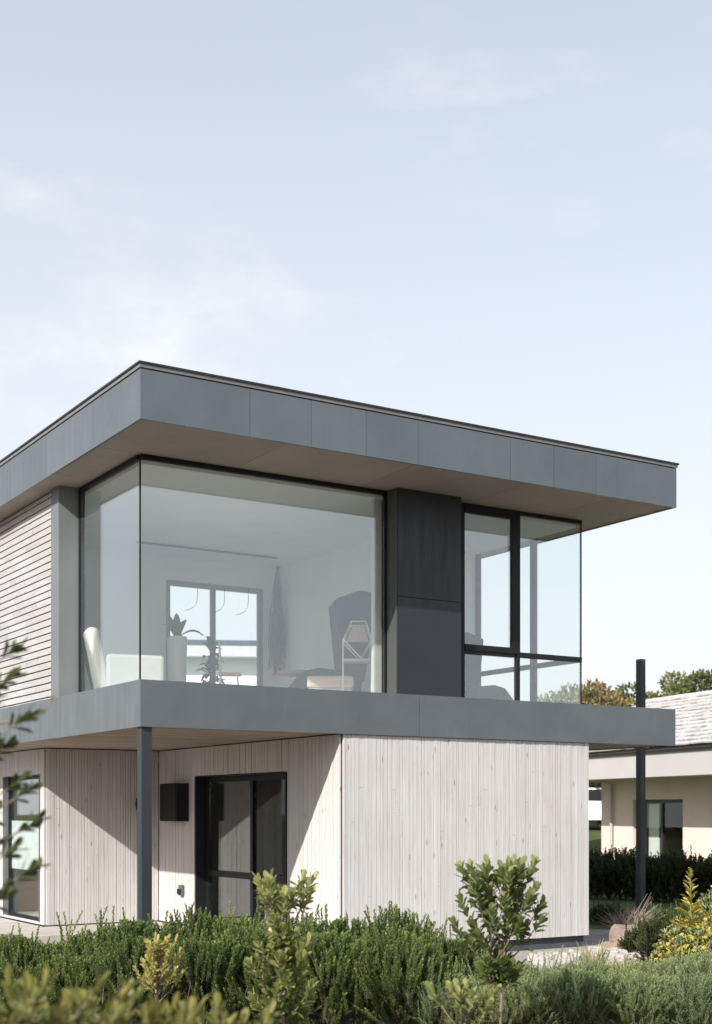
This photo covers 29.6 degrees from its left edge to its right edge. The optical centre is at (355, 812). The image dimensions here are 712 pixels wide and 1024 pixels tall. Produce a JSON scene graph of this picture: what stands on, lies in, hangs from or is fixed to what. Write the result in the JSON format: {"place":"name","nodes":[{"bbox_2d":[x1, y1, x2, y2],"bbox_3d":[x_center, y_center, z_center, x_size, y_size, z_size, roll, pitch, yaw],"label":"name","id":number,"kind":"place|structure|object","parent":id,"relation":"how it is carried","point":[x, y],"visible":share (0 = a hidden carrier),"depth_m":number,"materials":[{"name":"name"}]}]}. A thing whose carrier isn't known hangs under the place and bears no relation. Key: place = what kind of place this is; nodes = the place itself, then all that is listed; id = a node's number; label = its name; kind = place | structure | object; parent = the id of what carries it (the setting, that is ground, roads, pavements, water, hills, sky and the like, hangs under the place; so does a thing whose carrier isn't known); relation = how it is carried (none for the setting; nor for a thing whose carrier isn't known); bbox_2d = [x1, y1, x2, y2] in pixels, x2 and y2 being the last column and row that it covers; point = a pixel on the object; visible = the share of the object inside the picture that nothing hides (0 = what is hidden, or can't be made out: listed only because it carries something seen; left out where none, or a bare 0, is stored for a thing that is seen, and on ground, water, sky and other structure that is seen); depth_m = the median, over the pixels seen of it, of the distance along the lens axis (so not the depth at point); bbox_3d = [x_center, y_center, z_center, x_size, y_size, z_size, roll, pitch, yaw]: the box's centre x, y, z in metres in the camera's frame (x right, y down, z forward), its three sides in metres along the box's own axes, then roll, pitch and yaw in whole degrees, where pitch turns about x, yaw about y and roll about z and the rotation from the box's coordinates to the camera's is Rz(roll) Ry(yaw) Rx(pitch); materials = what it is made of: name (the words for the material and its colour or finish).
{"place":"outdoors","nodes":[
{"label":"outdoors","id":0,"kind":"place"},
{"bbox_2d":[0,918,185,945],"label":"paved terrace","id":1,"kind":"structure","parent":0,"point":[44,934],"depth_m":19.42,"materials":[{"name":"concrete"}]},
{"bbox_2d":[0,0,711,700],"label":"sky","id":2,"kind":"structure","parent":0,"point":[497,214],"materials":[{"name":"blue"}]},
{"bbox_2d":[55,945,711,1023],"bbox_3d":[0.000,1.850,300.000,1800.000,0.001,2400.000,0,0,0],"label":"ground","id":3,"kind":"structure","parent":0,"point":[345,1018],"depth_m":12.04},
{"bbox_2d":[0,636,54,911],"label":"sapling","id":4,"kind":"object","parent":3,"relation":"on","point":[35,866],"visible":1,"depth_m":4.88,"materials":[{"name":"green plant"}]},
{"bbox_2d":[0,945,64,1011],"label":"hedge shrub","id":5,"kind":"object","parent":3,"relation":"on","point":[16,971],"visible":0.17,"depth_m":11.35,"materials":[{"name":"green plant"}]},
{"bbox_2d":[0,922,66,974],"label":"hedge shrub","id":6,"kind":"object","parent":3,"relation":"on","point":[26,953],"visible":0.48,"depth_m":12.11,"materials":[{"name":"green plant"}]},
{"bbox_2d":[0,964,110,1023],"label":"broadleaf shrub","id":7,"kind":"object","parent":3,"relation":"on","point":[25,1005],"visible":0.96,"depth_m":4.07,"materials":[{"name":"green plant"}]},
{"bbox_2d":[16,941,120,1022],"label":"hedge shrub","id":8,"kind":"object","parent":3,"relation":"on","point":[62,966],"visible":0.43,"depth_m":11.32,"materials":[{"name":"green plant"}]},
{"bbox_2d":[0,974,145,1023],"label":"broadleaf shrub","id":9,"kind":"object","parent":3,"relation":"on","point":[132,996],"visible":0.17,"depth_m":4.66,"materials":[{"name":"green plant"}]},
{"bbox_2d":[32,910,122,1007],"bbox_3d":[-2.504,1.368,12.295,1.177,0.972,0.957,0,0,-3],"label":"hedge shrub","id":10,"kind":"object","parent":3,"relation":"on","point":[75,943],"visible":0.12,"depth_m":12.15,"materials":[{"name":"green plant"}]},
{"bbox_2d":[6,984,209,1023],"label":"broadleaf shrub","id":11,"kind":"object","parent":3,"relation":"on","point":[154,1013],"visible":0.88,"depth_m":4.33,"materials":[{"name":"green plant"}]},
{"bbox_2d":[67,931,186,1023],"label":"hedge shrub","id":12,"kind":"object","parent":3,"relation":"on","point":[127,959],"visible":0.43,"depth_m":11.30,"materials":[{"name":"green plant"}]},
{"bbox_2d":[80,904,180,1007],"bbox_3d":[-2.018,1.346,12.304,1.032,1.017,1.031,0,0,-31],"label":"hedge shrub","id":13,"kind":"object","parent":3,"relation":"on","point":[127,926],"visible":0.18,"depth_m":12.19,"materials":[{"name":"green plant"}]},
{"bbox_2d":[132,932,187,1001],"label":"variegated shrub","id":14,"kind":"object","parent":3,"relation":"on","point":[155,952],"visible":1,"depth_m":10.18,"materials":[{"name":"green plant"}]},
{"bbox_2d":[147,902,226,1008],"bbox_3d":[-1.516,1.335,12.382,1.000,1.040,1.080,0,0,42],"label":"hedge shrub","id":15,"kind":"object","parent":3,"relation":"on","point":[201,920],"visible":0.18,"depth_m":12.25,"materials":[{"name":"green plant"}]},
{"bbox_2d":[97,991,279,1023],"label":"broadleaf shrub","id":16,"kind":"object","parent":3,"relation":"on","point":[266,1018],"visible":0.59,"depth_m":4.72,"materials":[{"name":"green plant"}]},
{"bbox_2d":[143,923,260,1023],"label":"hedge shrub","id":17,"kind":"object","parent":3,"relation":"on","point":[197,960],"visible":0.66,"depth_m":11.32,"materials":[{"name":"green plant"}]},
{"bbox_2d":[197,900,271,1011],"bbox_3d":[-1.040,1.333,12.497,1.008,1.043,0.900,0,0,-4],"label":"hedge shrub","id":18,"kind":"object","parent":3,"relation":"on","point":[221,925],"visible":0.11,"depth_m":12.28,"materials":[{"name":"green plant"}]},
{"bbox_2d":[201,906,323,1023],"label":"hedge shrub","id":19,"kind":"object","parent":3,"relation":"on","point":[239,990],"visible":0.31,"depth_m":11.39,"materials":[{"name":"green plant"}]},
{"bbox_2d":[243,868,318,1023],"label":"broadleaf shrub","id":20,"kind":"object","parent":3,"relation":"on","point":[279,958],"visible":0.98,"depth_m":9.54,"materials":[{"name":"green plant"}]},
{"bbox_2d":[248,899,329,1010],"bbox_3d":[-0.662,1.304,12.480,1.138,1.102,0.896,0,0,-18],"label":"hedge shrub","id":21,"kind":"object","parent":3,"relation":"on","point":[294,924],"visible":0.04,"depth_m":12.39,"materials":[{"name":"green plant"}]},
{"bbox_2d":[285,916,393,1023],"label":"hedge shrub","id":22,"kind":"object","parent":3,"relation":"on","point":[328,956],"visible":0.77,"depth_m":11.27,"materials":[{"name":"green plant"}]},
{"bbox_2d":[0,360,678,952],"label":"house","id":23,"kind":"structure","parent":3,"relation":"on","point":[132,494],"depth_m":18.32,"materials":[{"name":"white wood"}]},
{"bbox_2d":[3,774,39,921],"bbox_3d":[-5.185,0.540,21.102,0.158,2.240,1.780,0,0,-32],"label":"window","id":24,"kind":"structure","parent":23,"relation":"in","point":[31,840],"depth_m":21.71,"materials":[{"name":"clear glass"}]},
{"bbox_2d":[83,627,163,689],"bbox_3d":[-3.208,-1.989,18.415,1.030,0.964,1.080,0,0,-18],"label":"armchair","id":25,"kind":"object","parent":23,"relation":"on","point":[113,669],"visible":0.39,"depth_m":17.92,"materials":[{"name":"white fabric"}]},
{"bbox_2d":[160,783,188,820],"bbox_3d":[-2.748,-0.155,20.328,0.212,0.570,0.600,0,0,-32],"label":"wall cabinet","id":26,"kind":"object","parent":23,"relation":"attached to","point":[174,801],"depth_m":20.12,"materials":[{"name":"black metal"}]},
{"bbox_2d":[177,885,183,895],"bbox_3d":[-2.647,1.170,20.297,0.075,0.160,0.110,0,0,-32],"label":"outdoor socket","id":27,"kind":"object","parent":23,"relation":"attached to","point":[180,890],"visible":1,"depth_m":20.26,"materials":[{"name":"grey plastic"}]},
{"bbox_2d":[163,613,202,681],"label":"potted plant","id":28,"kind":"object","parent":23,"relation":"on","point":[177,654],"visible":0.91,"depth_m":21.87,"materials":[{"name":"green plant"}]},
{"bbox_2d":[196,636,226,683],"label":"potted plant","id":29,"kind":"object","parent":23,"relation":"on","point":[211,661],"visible":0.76,"depth_m":22.07,"materials":[{"name":"green plant"}]},
{"bbox_2d":[166,580,262,685],"bbox_3d":[-2.444,-2.720,23.228,1.850,2.409,0.070,0,0,-32],"label":"rear glass door","id":30,"kind":"structure","parent":23,"relation":"in","point":[213,588],"depth_m":23.24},
{"bbox_2d":[218,642,240,684],"bbox_3d":[-1.986,-2.092,21.266,0.384,1.174,0.408,0,0,-3],"label":"chair","id":31,"kind":"object","parent":23,"relation":"on","point":[229,674],"visible":0.69,"depth_m":21.10,"materials":[{"name":"white paint"}]},
{"bbox_2d":[79,454,386,692],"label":"corner window","id":32,"kind":"structure","parent":23,"relation":"in","point":[137,458],"depth_m":18.18,"materials":[{"name":"black metal"}]},
{"bbox_2d":[195,771,286,922],"bbox_3d":[-1.559,0.572,18.836,0.240,2.225,2.760,0,0,-32],"label":"glass door","id":33,"kind":"structure","parent":23,"relation":"in","point":[204,872],"depth_m":19.93,"materials":[{"name":"black metal"}]},
{"bbox_2d":[268,566,284,675],"bbox_3d":[-1.373,-3.337,23.437,0.312,1.906,0.281,0,0,4],"label":"curtain","id":34,"kind":"object","parent":23,"relation":"hanging from","point":[276,633],"depth_m":23.39,"materials":[{"name":"grey fabric"}]},
{"bbox_2d":[278,670,306,677],"bbox_3d":[-0.934,-1.887,21.701,0.660,0.760,0.660,0,0,-32],"label":"round table","id":35,"kind":"object","parent":23,"relation":"on","point":[292,673],"visible":0.41,"depth_m":21.46,"materials":[{"name":"brown wood"}]},
{"bbox_2d":[288,590,370,691],"bbox_3d":[-0.454,-2.400,20.261,1.460,1.786,0.896,0,0,-8],"label":"lounge chair","id":36,"kind":"object","parent":23,"relation":"on","point":[345,611],"visible":0.47,"depth_m":19.91,"materials":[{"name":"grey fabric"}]},
{"bbox_2d":[307,676,353,690],"bbox_3d":[-0.363,-1.717,19.226,0.660,0.420,0.560,0,0,-1],"label":"ottoman","id":37,"kind":"object","parent":23,"relation":"on","point":[326,682],"visible":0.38,"depth_m":18.95,"materials":[{"name":"beige fabric"}]},
{"bbox_2d":[342,621,370,691],"bbox_3d":[0.018,-2.096,19.052,0.419,1.178,0.422,0,0,-1],"label":"wire stool","id":38,"kind":"object","parent":23,"relation":"on","point":[357,633],"visible":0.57,"depth_m":19.22,"materials":[{"name":"white paint"}]},
{"bbox_2d":[465,632,512,699],"bbox_3d":[1.924,-2.113,20.644,0.991,1.212,0.608,0,0,-15],"label":"lounge chair","id":39,"kind":"object","parent":23,"relation":"on","point":[473,689],"visible":0.3,"depth_m":20.32,"materials":[{"name":"grey fabric"}]},
{"bbox_2d":[460,502,581,703],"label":"window","id":40,"kind":"structure","parent":23,"relation":"in","point":[513,651],"depth_m":19.64,"materials":[{"name":"black metal"}]},
{"bbox_2d":[300,903,392,1012],"bbox_3d":[-0.119,1.344,12.405,1.054,1.021,1.153,0,0,11],"label":"hedge shrub","id":41,"kind":"object","parent":3,"relation":"on","point":[341,924],"visible":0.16,"depth_m":12.29,"materials":[{"name":"green plant"}]},
{"bbox_2d":[351,900,447,1010],"bbox_3d":[0.375,1.329,12.457,1.060,1.051,0.977,0,0,38],"label":"hedge shrub","id":42,"kind":"object","parent":3,"relation":"on","point":[410,927],"visible":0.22,"depth_m":12.38,"materials":[{"name":"green plant"}]},
{"bbox_2d":[341,922,462,1023],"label":"hedge shrub","id":43,"kind":"object","parent":3,"relation":"on","point":[414,962],"visible":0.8,"depth_m":11.21,"materials":[{"name":"green plant"}]},
{"bbox_2d":[401,956,498,1023],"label":"shrub","id":44,"kind":"object","parent":3,"relation":"on","point":[428,1008],"visible":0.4,"depth_m":11.00,"materials":[{"name":"green plant"}]},
{"bbox_2d":[419,924,484,977],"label":"hedge shrub","id":45,"kind":"object","parent":3,"relation":"on","point":[449,946],"visible":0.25,"depth_m":12.15,"materials":[{"name":"green plant"}]},
{"bbox_2d":[424,978,501,1023],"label":"broadleaf shrub","id":46,"kind":"object","parent":3,"relation":"on","point":[459,996],"visible":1,"depth_m":8.98,"materials":[{"name":"green plant"}]},
{"bbox_2d":[449,935,507,980],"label":"rosemary shrub","id":47,"kind":"object","parent":3,"relation":"on","point":[475,975],"visible":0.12,"depth_m":12.07,"materials":[{"name":"green plant"}]},
{"bbox_2d":[448,854,548,1023],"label":"broadleaf shrub","id":48,"kind":"object","parent":3,"relation":"on","point":[509,875],"visible":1,"depth_m":9.58,"materials":[{"name":"green plant"}]},
{"bbox_2d":[446,959,570,1023],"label":"rosemary shrub","id":49,"kind":"object","parent":3,"relation":"on","point":[517,996],"visible":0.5,"depth_m":10.89,"materials":[{"name":"green plant"}]},
{"bbox_2d":[503,949,567,1017],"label":"rosemary shrub","id":50,"kind":"object","parent":3,"relation":"on","point":[530,969],"visible":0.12,"depth_m":12.12,"materials":[{"name":"green plant"}]},
{"bbox_2d":[518,948,628,1023],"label":"rosemary shrub","id":51,"kind":"object","parent":3,"relation":"on","point":[578,986],"visible":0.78,"depth_m":11.07,"materials":[{"name":"green plant"}]},
{"bbox_2d":[540,944,619,1015],"bbox_3d":[2.045,1.526,12.253,0.925,0.657,0.847,0,0,28],"label":"rosemary shrub","id":52,"kind":"object","parent":3,"relation":"on","point":[591,965],"visible":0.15,"depth_m":12.25,"materials":[{"name":"green plant"}]},
{"bbox_2d":[492,929,686,967],"bbox_3d":[2.374,1.846,18.390,7.802,0.001,4.278,0,0,-34],"label":"gravel bed","id":53,"kind":"object","parent":3,"relation":"on","point":[596,936],"depth_m":18.85,"materials":[{"name":"grey gravel"}]},
{"bbox_2d":[527,952,544,962],"bbox_3d":[2.244,1.797,16.638,0.321,0.146,0.242,0,0,-38],"label":"garden stone","id":54,"kind":"object","parent":53,"relation":"on","point":[537,954],"visible":0.47,"depth_m":16.55,"materials":[{"name":"stone"}]},
{"bbox_2d":[534,953,554,960],"bbox_3d":[2.313,1.801,16.598,0.299,0.140,0.221,0,0,-8],"label":"garden stone","id":55,"kind":"object","parent":53,"relation":"on","point":[551,956],"visible":0.42,"depth_m":16.53,"materials":[{"name":"stone"}]},
{"bbox_2d":[533,958,558,964],"bbox_3d":[2.240,1.798,15.982,0.324,0.142,0.208,0,0,47],"label":"garden stone","id":56,"kind":"object","parent":53,"relation":"on","point":[541,961],"visible":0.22,"depth_m":15.94,"materials":[{"name":"stone"}]},
{"bbox_2d":[555,957,570,966],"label":"garden stone","id":57,"kind":"object","parent":53,"relation":"on","point":[564,960],"visible":0.38,"depth_m":16.11,"materials":[{"name":"stone"}]},
{"bbox_2d":[562,952,581,960],"bbox_3d":[2.640,1.794,16.550,0.294,0.166,0.298,0,0,-9],"label":"garden stone","id":58,"kind":"object","parent":53,"relation":"on","point":[571,955],"visible":0.39,"depth_m":16.46,"materials":[{"name":"stone"}]},
{"bbox_2d":[584,946,605,954],"bbox_3d":[3.080,1.792,17.180,0.312,0.171,0.314,0,0,26],"label":"garden stone","id":59,"kind":"object","parent":53,"relation":"on","point":[595,947],"visible":0.22,"depth_m":17.14,"materials":[{"name":"stone"}]},
{"bbox_2d":[599,940,622,948],"bbox_3d":[3.362,1.776,17.605,0.354,0.217,0.301,0,0,14],"label":"garden stone","id":60,"kind":"object","parent":53,"relation":"on","point":[612,944],"visible":0.38,"depth_m":17.50,"materials":[{"name":"beige stone"}]},
{"bbox_2d":[611,952,631,960],"bbox_3d":[3.219,1.796,16.497,0.308,0.158,0.290,0,0,-10],"label":"garden stone","id":61,"kind":"object","parent":53,"relation":"on","point":[621,955],"visible":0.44,"depth_m":16.40,"materials":[{"name":"stone"}]},
{"bbox_2d":[609,924,637,941],"bbox_3d":[3.741,1.727,18.608,0.480,0.378,0.310,0,0,14],"label":"garden stone","id":62,"kind":"object","parent":53,"relation":"on","point":[615,930],"visible":0.31,"depth_m":18.54,"materials":[{"name":"beige stone"}]},
{"bbox_2d":[592,893,662,926],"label":"dry plant","id":63,"kind":"object","parent":53,"relation":"on","point":[615,920],"visible":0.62,"depth_m":20.00,"materials":[{"name":"brown plant"}]},
{"bbox_2d":[616,921,643,952],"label":"round bush","id":64,"kind":"object","parent":53,"relation":"on","point":[627,942],"visible":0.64,"depth_m":17.33,"materials":[{"name":"green plant"}]},
{"bbox_2d":[642,901,684,926],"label":"round bush","id":65,"kind":"object","parent":53,"relation":"on","point":[665,913],"visible":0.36,"depth_m":20.36,"materials":[{"name":"green plant"}]},
{"bbox_2d":[579,941,610,967],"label":"dry grass tuft","id":66,"kind":"object","parent":3,"relation":"on","point":[599,955],"visible":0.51,"depth_m":15.38,"materials":[{"name":"plant"}]},
{"bbox_2d":[593,952,676,1019],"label":"rosemary shrub","id":67,"kind":"object","parent":3,"relation":"on","point":[647,968],"visible":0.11,"depth_m":12.15,"materials":[{"name":"green plant"}]},
{"bbox_2d":[584,959,691,1023],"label":"rosemary shrub","id":68,"kind":"object","parent":3,"relation":"on","point":[633,1003],"visible":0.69,"depth_m":11.08,"materials":[{"name":"green plant"}]},
{"bbox_2d":[589,690,711,860],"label":"bungalow","id":69,"kind":"object","parent":3,"relation":"on","point":[678,795],"visible":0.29,"depth_m":36.60,"materials":[{"name":"weathered pale roof tile"},{"name":"cream painted render"},{"name":"glass"}]},
{"bbox_2d":[646,800,682,858],"bbox_3d":[8.613,0.706,37.387,0.225,2.113,2.400,0,0,-21],"label":"window","id":70,"kind":"structure","parent":69,"relation":"in","point":[654,809],"depth_m":37.93,"materials":[{"name":"clear glass"}]},
{"bbox_2d":[633,911,671,965],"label":"round bush","id":71,"kind":"object","parent":3,"relation":"on","point":[651,932],"visible":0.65,"depth_m":16.13,"materials":[{"name":"green plant"}]},
{"bbox_2d":[635,957,711,1023],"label":"rosemary shrub","id":72,"kind":"object","parent":3,"relation":"on","point":[701,992],"visible":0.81,"depth_m":11.01,"materials":[{"name":"green plant"}]},
{"bbox_2d":[650,915,711,965],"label":"yellow flowering shrub","id":73,"kind":"object","parent":3,"relation":"on","point":[673,931],"visible":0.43,"depth_m":15.59,"materials":[{"name":"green plant"}]},
{"bbox_2d":[651,937,711,1016],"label":"rosemary shrub","id":74,"kind":"object","parent":3,"relation":"on","point":[702,963],"visible":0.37,"depth_m":12.18,"materials":[{"name":"green plant"}]},
{"bbox_2d":[656,922,711,969],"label":"yellow flowering shrub","id":75,"kind":"object","parent":3,"relation":"on","point":[704,932],"visible":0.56,"depth_m":14.10,"materials":[{"name":"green plant"}]},
{"bbox_2d":[672,867,706,956],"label":"shrub","id":76,"kind":"object","parent":3,"relation":"on","point":[689,904],"visible":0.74,"depth_m":15.19,"materials":[{"name":"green plant"}]},
{"bbox_2d":[682,885,711,938],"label":"yellow flowering shrub","id":77,"kind":"object","parent":3,"relation":"on","point":[705,903],"visible":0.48,"depth_m":17.14,"materials":[{"name":"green plant"}]},
{"bbox_2d":[589,820,600,852],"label":"grass bank","id":78,"kind":"structure","parent":0,"point":[594,835],"depth_m":45.60,"materials":[{"name":"green plant"}]},
{"bbox_2d":[186,640,255,685],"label":"white house","id":79,"kind":"structure","parent":78,"relation":"on","point":[238,655],"depth_m":44.11,"materials":[{"name":"paint"}]},
{"bbox_2d":[537,691,563,701],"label":"broadleaf tree","id":80,"kind":"object","parent":78,"relation":"on","point":[541,699],"visible":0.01,"depth_m":53.57,"materials":[{"name":"green plant"}]},
{"bbox_2d":[544,682,602,785],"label":"broadleaf tree","id":81,"kind":"object","parent":78,"relation":"on","point":[564,693],"visible":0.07,"depth_m":48.68,"materials":[{"name":"green plant"}]},
{"bbox_2d":[589,788,600,819],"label":"parked car","id":82,"kind":"object","parent":78,"relation":"on","point":[594,803],"visible":0.01,"depth_m":46.64,"materials":[{"name":"white paint"}]},
{"bbox_2d":[573,677,633,825],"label":"broadleaf tree","id":83,"kind":"object","parent":78,"relation":"on","point":[598,686],"visible":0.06,"depth_m":47.17,"materials":[{"name":"green plant"}]},
{"bbox_2d":[598,681,649,706],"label":"broadleaf tree","id":84,"kind":"object","parent":78,"relation":"on","point":[623,687],"visible":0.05,"depth_m":49.94,"materials":[{"name":"green plant"}]},
{"bbox_2d":[630,690,663,702],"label":"broadleaf tree","id":85,"kind":"object","parent":78,"relation":"on","point":[655,694],"depth_m":52.71,"materials":[{"name":"green plant"}]},
{"bbox_2d":[647,670,697,698],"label":"broadleaf tree","id":86,"kind":"object","parent":78,"relation":"on","point":[675,687],"visible":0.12,"depth_m":52.20,"materials":[{"name":"green plant"}]},
{"bbox_2d":[681,669,711,693],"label":"broadleaf tree","id":87,"kind":"object","parent":78,"relation":"on","point":[705,677],"visible":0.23,"depth_m":50.09,"materials":[{"name":"green plant"}]},
{"bbox_2d":[589,882,710,928],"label":"lawn","id":88,"kind":"structure","parent":0,"point":[629,902],"depth_m":26.73,"materials":[{"name":"green plant"}]},
{"bbox_2d":[589,851,607,897],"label":"clipped hedge shrub","id":89,"kind":"object","parent":88,"relation":"on","point":[597,879],"visible":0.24,"depth_m":28.56,"materials":[{"name":"green plant"}]},
{"bbox_2d":[589,846,609,897],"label":"clipped hedge shrub","id":90,"kind":"object","parent":88,"relation":"on","point":[595,856],"visible":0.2,"depth_m":28.80,"materials":[{"name":"green plant"}]},
{"bbox_2d":[589,895,629,923],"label":"round bush","id":91,"kind":"object","parent":88,"relation":"on","point":[594,912],"visible":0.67,"depth_m":22.29,"materials":[{"name":"green plant"}]},
{"bbox_2d":[589,856,632,898],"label":"clipped hedge shrub","id":92,"kind":"object","parent":88,"relation":"on","point":[609,893],"visible":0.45,"depth_m":28.47,"materials":[{"name":"green plant"}]},
{"bbox_2d":[594,845,635,898],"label":"clipped hedge shrub","id":93,"kind":"object","parent":88,"relation":"on","point":[608,855],"visible":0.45,"depth_m":28.51,"materials":[{"name":"green plant"}]},
{"bbox_2d":[604,847,657,899],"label":"clipped hedge shrub","id":94,"kind":"object","parent":88,"relation":"on","point":[618,868],"visible":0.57,"depth_m":28.16,"materials":[{"name":"green plant"}]},
{"bbox_2d":[636,659,645,913],"bbox_3d":[5.200,-0.475,24.600,0.124,4.650,0.124,0,0,-32],"label":"steel post","id":95,"kind":"object","parent":88,"relation":"on","point":[640,793],"visible":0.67,"depth_m":24.55,"materials":[{"name":"metal"}]},
{"bbox_2d":[619,854,670,900],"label":"clipped hedge shrub","id":96,"kind":"object","parent":88,"relation":"on","point":[632,876],"visible":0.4,"depth_m":27.89,"materials":[{"name":"green plant"}]},
{"bbox_2d":[646,852,680,900],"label":"clipped hedge shrub","id":97,"kind":"object","parent":88,"relation":"on","point":[652,883],"visible":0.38,"depth_m":27.70,"materials":[{"name":"green plant"}]},
{"bbox_2d":[646,845,696,901],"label":"clipped hedge shrub","id":98,"kind":"object","parent":88,"relation":"on","point":[669,860],"visible":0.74,"depth_m":27.49,"materials":[{"name":"green plant"}]},
{"bbox_2d":[657,857,700,901],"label":"clipped hedge shrub","id":99,"kind":"object","parent":88,"relation":"on","point":[669,886],"visible":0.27,"depth_m":27.49,"materials":[{"name":"green plant"}]},
{"bbox_2d":[666,853,711,902],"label":"clipped hedge shrub","id":100,"kind":"object","parent":88,"relation":"on","point":[695,861],"visible":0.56,"depth_m":27.23,"materials":[{"name":"green plant"}]},
{"bbox_2d":[680,855,711,901],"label":"clipped hedge shrub","id":101,"kind":"object","parent":88,"relation":"on","point":[703,888],"visible":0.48,"depth_m":26.98,"materials":[{"name":"green plant"}]},
{"bbox_2d":[695,850,711,896],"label":"clipped hedge shrub","id":102,"kind":"object","parent":88,"relation":"on","point":[707,864],"visible":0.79,"depth_m":26.90,"materials":[{"name":"green plant"}]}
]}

